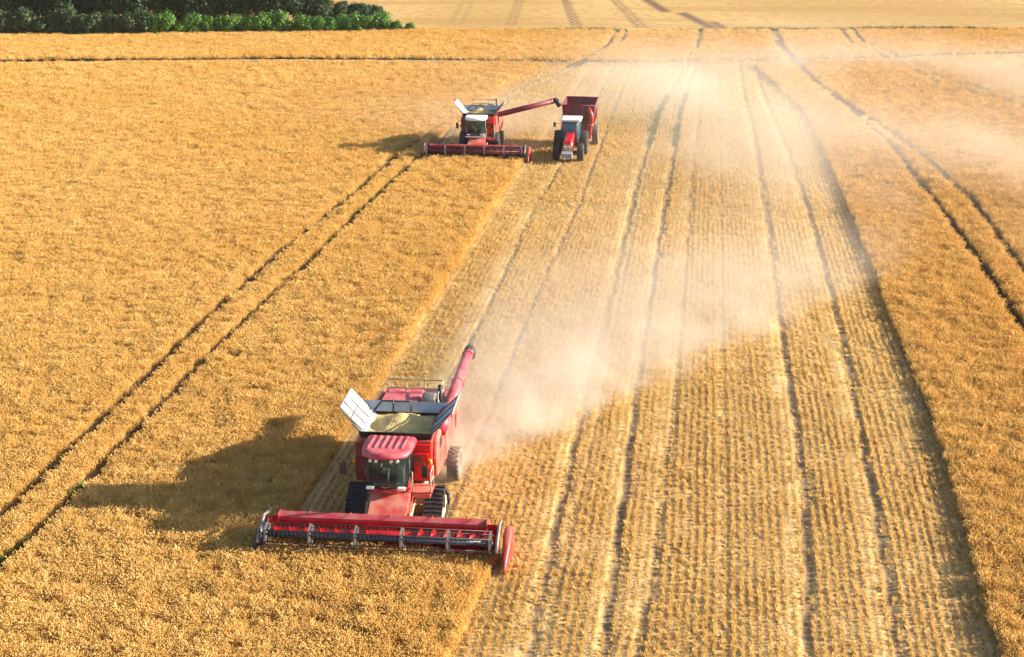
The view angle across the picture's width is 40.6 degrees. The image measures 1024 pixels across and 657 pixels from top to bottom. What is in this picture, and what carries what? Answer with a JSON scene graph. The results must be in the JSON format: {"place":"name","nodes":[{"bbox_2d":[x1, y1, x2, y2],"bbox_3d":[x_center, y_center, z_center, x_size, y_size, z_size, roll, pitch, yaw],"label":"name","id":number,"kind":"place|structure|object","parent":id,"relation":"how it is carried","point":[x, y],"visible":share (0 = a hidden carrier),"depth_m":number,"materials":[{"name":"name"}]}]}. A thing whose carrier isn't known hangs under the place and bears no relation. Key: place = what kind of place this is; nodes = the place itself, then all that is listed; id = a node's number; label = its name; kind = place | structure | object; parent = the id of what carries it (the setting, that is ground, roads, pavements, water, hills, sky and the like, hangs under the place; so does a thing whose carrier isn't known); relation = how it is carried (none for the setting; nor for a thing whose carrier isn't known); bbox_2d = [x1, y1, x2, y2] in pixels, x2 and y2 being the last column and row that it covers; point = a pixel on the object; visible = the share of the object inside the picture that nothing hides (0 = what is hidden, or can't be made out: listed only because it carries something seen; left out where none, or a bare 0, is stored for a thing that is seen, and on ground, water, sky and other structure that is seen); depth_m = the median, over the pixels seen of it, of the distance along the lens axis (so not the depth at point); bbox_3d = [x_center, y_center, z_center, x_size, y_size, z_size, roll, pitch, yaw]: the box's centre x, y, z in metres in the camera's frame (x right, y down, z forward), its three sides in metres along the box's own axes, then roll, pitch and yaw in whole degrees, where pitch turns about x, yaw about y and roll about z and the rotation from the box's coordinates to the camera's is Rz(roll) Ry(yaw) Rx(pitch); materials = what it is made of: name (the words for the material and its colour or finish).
{"place":"outdoors","nodes":[
{"label":"outdoors","id":0,"kind":"place"},
{"bbox_2d":[0,59,110,63],"bbox_3d":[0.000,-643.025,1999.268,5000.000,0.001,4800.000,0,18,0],"label":"ground","id":1,"kind":"structure","parent":0,"point":[74,61],"depth_m":176.53,"materials":[{"name":"brown soil"}]},
{"bbox_2d":[0,9,10,33],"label":"bush","id":2,"kind":"object","parent":1,"relation":"on","point":[2,25],"visible":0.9,"depth_m":200.93,"materials":[{"name":"green plant"}]},
{"bbox_2d":[1,10,26,33],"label":"bush","id":3,"kind":"object","parent":1,"relation":"on","point":[11,16],"visible":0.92,"depth_m":200.98,"materials":[{"name":"green plant"}]},
{"bbox_2d":[0,0,31,14],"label":"tree","id":4,"kind":"object","parent":1,"relation":"on","point":[6,5],"visible":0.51,"depth_m":204.66,"materials":[{"name":"green plant"}]},
{"bbox_2d":[13,6,38,34],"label":"bush","id":5,"kind":"object","parent":1,"relation":"on","point":[26,17],"visible":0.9,"depth_m":200.99,"materials":[{"name":"green plant"}]},
{"bbox_2d":[10,0,53,19],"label":"tree","id":6,"kind":"object","parent":1,"relation":"on","point":[34,6],"visible":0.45,"depth_m":206.72,"materials":[{"name":"green plant"}]},
{"bbox_2d":[30,17,49,33],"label":"bush","id":7,"kind":"object","parent":1,"relation":"on","point":[41,25],"visible":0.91,"depth_m":200.99,"materials":[{"name":"green plant"}]},
{"bbox_2d":[44,8,62,34],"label":"bush","id":8,"kind":"object","parent":1,"relation":"on","point":[53,19],"visible":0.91,"depth_m":201.23,"materials":[{"name":"green plant"}]},
{"bbox_2d":[34,0,84,18],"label":"tree","id":9,"kind":"object","parent":1,"relation":"on","point":[63,4],"visible":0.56,"depth_m":204.59,"materials":[{"name":"green plant"}]},
{"bbox_2d":[59,6,81,34],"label":"bush","id":10,"kind":"object","parent":1,"relation":"on","point":[69,14],"visible":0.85,"depth_m":200.77,"materials":[{"name":"green plant"}]},
{"bbox_2d":[73,13,94,34],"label":"bush","id":11,"kind":"object","parent":1,"relation":"on","point":[83,27],"visible":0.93,"depth_m":200.70,"materials":[{"name":"green plant"}]},
{"bbox_2d":[71,0,106,17],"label":"tree","id":12,"kind":"object","parent":1,"relation":"on","point":[87,9],"visible":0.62,"depth_m":206.06,"materials":[{"name":"green plant"}]},
{"bbox_2d":[88,11,105,33],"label":"bush","id":13,"kind":"object","parent":1,"relation":"on","point":[96,20],"visible":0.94,"depth_m":201.06,"materials":[{"name":"green plant"}]},
{"bbox_2d":[88,0,136,18],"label":"tree","id":14,"kind":"object","parent":1,"relation":"on","point":[115,7],"visible":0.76,"depth_m":205.29,"materials":[{"name":"green plant"}]},
{"bbox_2d":[101,10,123,34],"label":"bush","id":15,"kind":"object","parent":1,"relation":"on","point":[110,19],"visible":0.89,"depth_m":201.22,"materials":[{"name":"green plant"}]},
{"bbox_2d":[115,10,134,33],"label":"bush","id":16,"kind":"object","parent":1,"relation":"on","point":[126,27],"visible":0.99,"depth_m":200.70,"materials":[{"name":"green plant"}]},
{"bbox_2d":[129,6,152,34],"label":"bush","id":17,"kind":"object","parent":1,"relation":"on","point":[142,21],"visible":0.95,"depth_m":201.40,"materials":[{"name":"green plant"}]},
{"bbox_2d":[148,13,162,33],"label":"bush","id":18,"kind":"object","parent":1,"relation":"on","point":[154,22],"visible":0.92,"depth_m":201.37,"materials":[{"name":"green plant"}]},
{"bbox_2d":[157,8,175,31],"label":"bush","id":19,"kind":"object","parent":1,"relation":"on","point":[167,22],"visible":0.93,"depth_m":201.61,"materials":[{"name":"green plant"}]},
{"bbox_2d":[0,38,1023,656],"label":"stubble field","id":20,"kind":"structure","parent":0,"point":[810,586],"depth_m":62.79,"materials":[{"name":"beige plant"}]},
{"bbox_2d":[170,20,190,32],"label":"bush","id":21,"kind":"object","parent":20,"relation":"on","point":[179,26],"visible":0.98,"depth_m":202.11,"materials":[{"name":"green plant"}]},
{"bbox_2d":[182,11,205,32],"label":"bush","id":22,"kind":"object","parent":20,"relation":"on","point":[191,21],"visible":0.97,"depth_m":202.33,"materials":[{"name":"green plant"}]},
{"bbox_2d":[197,15,217,32],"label":"bush","id":23,"kind":"object","parent":20,"relation":"on","point":[207,23],"visible":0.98,"depth_m":202.87,"materials":[{"name":"green plant"}]},
{"bbox_2d":[212,15,232,31],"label":"bush","id":24,"kind":"object","parent":20,"relation":"on","point":[221,23],"visible":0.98,"depth_m":202.94,"materials":[{"name":"green plant"}]},
{"bbox_2d":[225,13,243,31],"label":"bush","id":25,"kind":"object","parent":20,"relation":"on","point":[235,22],"visible":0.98,"depth_m":203.28,"materials":[{"name":"green plant"}]},
{"bbox_2d":[228,0,268,19],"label":"tree","id":26,"kind":"object","parent":20,"relation":"on","point":[242,7],"visible":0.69,"depth_m":208.74,"materials":[{"name":"green plant"}]},
{"bbox_2d":[240,14,257,31],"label":"bush","id":27,"kind":"object","parent":20,"relation":"on","point":[247,24],"visible":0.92,"depth_m":203.31,"materials":[{"name":"green plant"}]},
{"bbox_2d":[253,11,277,31],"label":"bush","id":28,"kind":"object","parent":20,"relation":"on","point":[263,22],"visible":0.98,"depth_m":203.43,"materials":[{"name":"green plant"}]},
{"bbox_2d":[266,9,291,31],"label":"bush","id":29,"kind":"object","parent":20,"relation":"on","point":[279,19],"visible":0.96,"depth_m":203.93,"materials":[{"name":"green plant"}]},
{"bbox_2d":[281,21,298,32],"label":"bush","id":30,"kind":"object","parent":20,"relation":"on","point":[291,23],"visible":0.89,"depth_m":204.04,"materials":[{"name":"green plant"}]},
{"bbox_2d":[291,14,314,31],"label":"bush","id":31,"kind":"object","parent":20,"relation":"on","point":[303,23],"visible":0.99,"depth_m":204.16,"materials":[{"name":"green plant"}]},
{"bbox_2d":[311,15,326,30],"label":"bush","id":32,"kind":"object","parent":20,"relation":"on","point":[320,22],"visible":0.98,"depth_m":204.20,"materials":[{"name":"green plant"}]},
{"bbox_2d":[302,0,336,19],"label":"tree","id":33,"kind":"object","parent":20,"relation":"on","point":[325,9],"visible":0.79,"depth_m":209.48,"materials":[{"name":"green plant"}]},
{"bbox_2d":[325,16,340,30],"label":"bush","id":34,"kind":"object","parent":20,"relation":"on","point":[332,24],"visible":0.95,"depth_m":204.55,"materials":[{"name":"green plant"}]},
{"bbox_2d":[335,14,352,30],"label":"bush","id":35,"kind":"object","parent":20,"relation":"on","point":[345,24],"visible":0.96,"depth_m":204.84,"materials":[{"name":"green plant"}]},
{"bbox_2d":[347,11,367,29],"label":"bush","id":36,"kind":"object","parent":20,"relation":"on","point":[357,23],"visible":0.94,"depth_m":204.92,"materials":[{"name":"green plant"}]},
{"bbox_2d":[361,14,377,31],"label":"bush","id":37,"kind":"object","parent":20,"relation":"on","point":[368,24],"visible":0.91,"depth_m":205.14,"materials":[{"name":"green plant"}]},
{"bbox_2d":[371,10,392,29],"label":"bush","id":38,"kind":"object","parent":20,"relation":"on","point":[382,21],"visible":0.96,"depth_m":205.65,"materials":[{"name":"green plant"}]},
{"bbox_2d":[253,343,514,574],"bbox_3d":[-3.967,4.272,54.599,9.200,4.290,14.290,2,19,5],"label":"combine harvester","id":39,"kind":"object","parent":20,"relation":"on","point":[397,471],"visible":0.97,"depth_m":50.90,"materials":[{"name":"red paint"}]},
{"bbox_2d":[368,413,436,433],"bbox_3d":[-4.250,3.510,52.895,2.500,0.513,2.040,2,19,5],"label":"grain pile","id":40,"kind":"object","parent":39,"relation":"on","point":[404,422],"visible":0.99,"depth_m":52.56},
{"bbox_2d":[391,19,402,30],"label":"bush","id":41,"kind":"object","parent":20,"relation":"on","point":[396,24],"visible":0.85,"depth_m":206.03,"materials":[{"name":"green plant"}]},
{"bbox_2d":[404,22,414,29],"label":"bush","id":42,"kind":"object","parent":20,"relation":"on","point":[408,26],"visible":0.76,"depth_m":206.34,"materials":[{"name":"green plant"}]},
{"bbox_2d":[6,146,970,656],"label":"loose straw","id":43,"kind":"object","parent":20,"relation":"on","point":[880,644],"visible":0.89,"depth_m":59.54,"materials":[{"name":"beige plant"}]},
{"bbox_2d":[421,97,561,162],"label":"combine harvester","id":44,"kind":"object","parent":20,"relation":"on","point":[481,134],"visible":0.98,"depth_m":118.08,"materials":[{"name":"red paint"}]},
{"bbox_2d":[467,108,494,113],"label":"grain pile","id":45,"kind":"object","parent":44,"relation":"on","point":[482,110],"visible":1,"depth_m":119.42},
{"bbox_2d":[0,26,1023,656],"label":"wheat crop","id":46,"kind":"object","parent":20,"relation":"on","point":[62,202],"visible":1,"depth_m":82.22,"materials":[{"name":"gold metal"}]},
{"bbox_2d":[0,31,1023,209],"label":"wheat stems","id":47,"kind":"object","parent":20,"relation":"on","point":[812,73],"visible":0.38,"depth_m":153.73,"materials":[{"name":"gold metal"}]},
{"bbox_2d":[0,25,1023,573],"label":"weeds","id":48,"kind":"object","parent":20,"relation":"on","point":[678,125],"visible":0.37,"depth_m":140.45,"materials":[{"name":"plant"}]},
{"bbox_2d":[552,115,588,160],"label":"tractor","id":49,"kind":"object","parent":20,"relation":"on","point":[569,135],"visible":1,"depth_m":117.35,"materials":[{"name":"red paint"}]},
{"bbox_2d":[561,96,598,147],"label":"grain cart","id":50,"kind":"object","parent":20,"relation":"on","point":[586,107],"visible":0.57,"depth_m":120.84,"materials":[{"name":"red paint"}]},
{"bbox_2d":[34,0,1023,41],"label":"field","id":51,"kind":"structure","parent":0,"point":[569,14],"depth_m":232.76,"materials":[{"name":"beige plant"}]},
{"bbox_2d":[120,0,163,16],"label":"tree","id":52,"kind":"object","parent":51,"relation":"on","point":[133,6],"visible":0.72,"depth_m":205.58,"materials":[{"name":"green plant"}]},
{"bbox_2d":[149,0,187,20],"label":"tree","id":53,"kind":"object","parent":51,"relation":"on","point":[167,4],"visible":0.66,"depth_m":206.67,"materials":[{"name":"green plant"}]},
{"bbox_2d":[170,0,226,21],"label":"tree","id":54,"kind":"object","parent":51,"relation":"on","point":[191,6],"visible":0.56,"depth_m":207.26,"materials":[{"name":"green plant"}]},
{"bbox_2d":[195,0,248,19],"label":"tree","id":55,"kind":"object","parent":51,"relation":"on","point":[225,7],"visible":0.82,"depth_m":207.95,"materials":[{"name":"green plant"}]},
{"bbox_2d":[252,0,296,17],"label":"tree","id":56,"kind":"object","parent":51,"relation":"on","point":[273,6],"visible":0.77,"depth_m":208.78,"materials":[{"name":"green plant"}]},
{"bbox_2d":[284,0,318,21],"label":"tree","id":57,"kind":"object","parent":51,"relation":"on","point":[298,8],"visible":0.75,"depth_m":209.02,"materials":[{"name":"green plant"}]},
{"bbox_2d":[332,1,371,18],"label":"tree","id":58,"kind":"object","parent":51,"relation":"on","point":[342,7],"visible":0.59,"depth_m":211.05,"materials":[{"name":"green plant"}]},
{"bbox_2d":[350,4,383,16],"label":"tree","id":59,"kind":"object","parent":51,"relation":"on","point":[375,9],"visible":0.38,"depth_m":212.12,"materials":[{"name":"green plant"}]}
]}

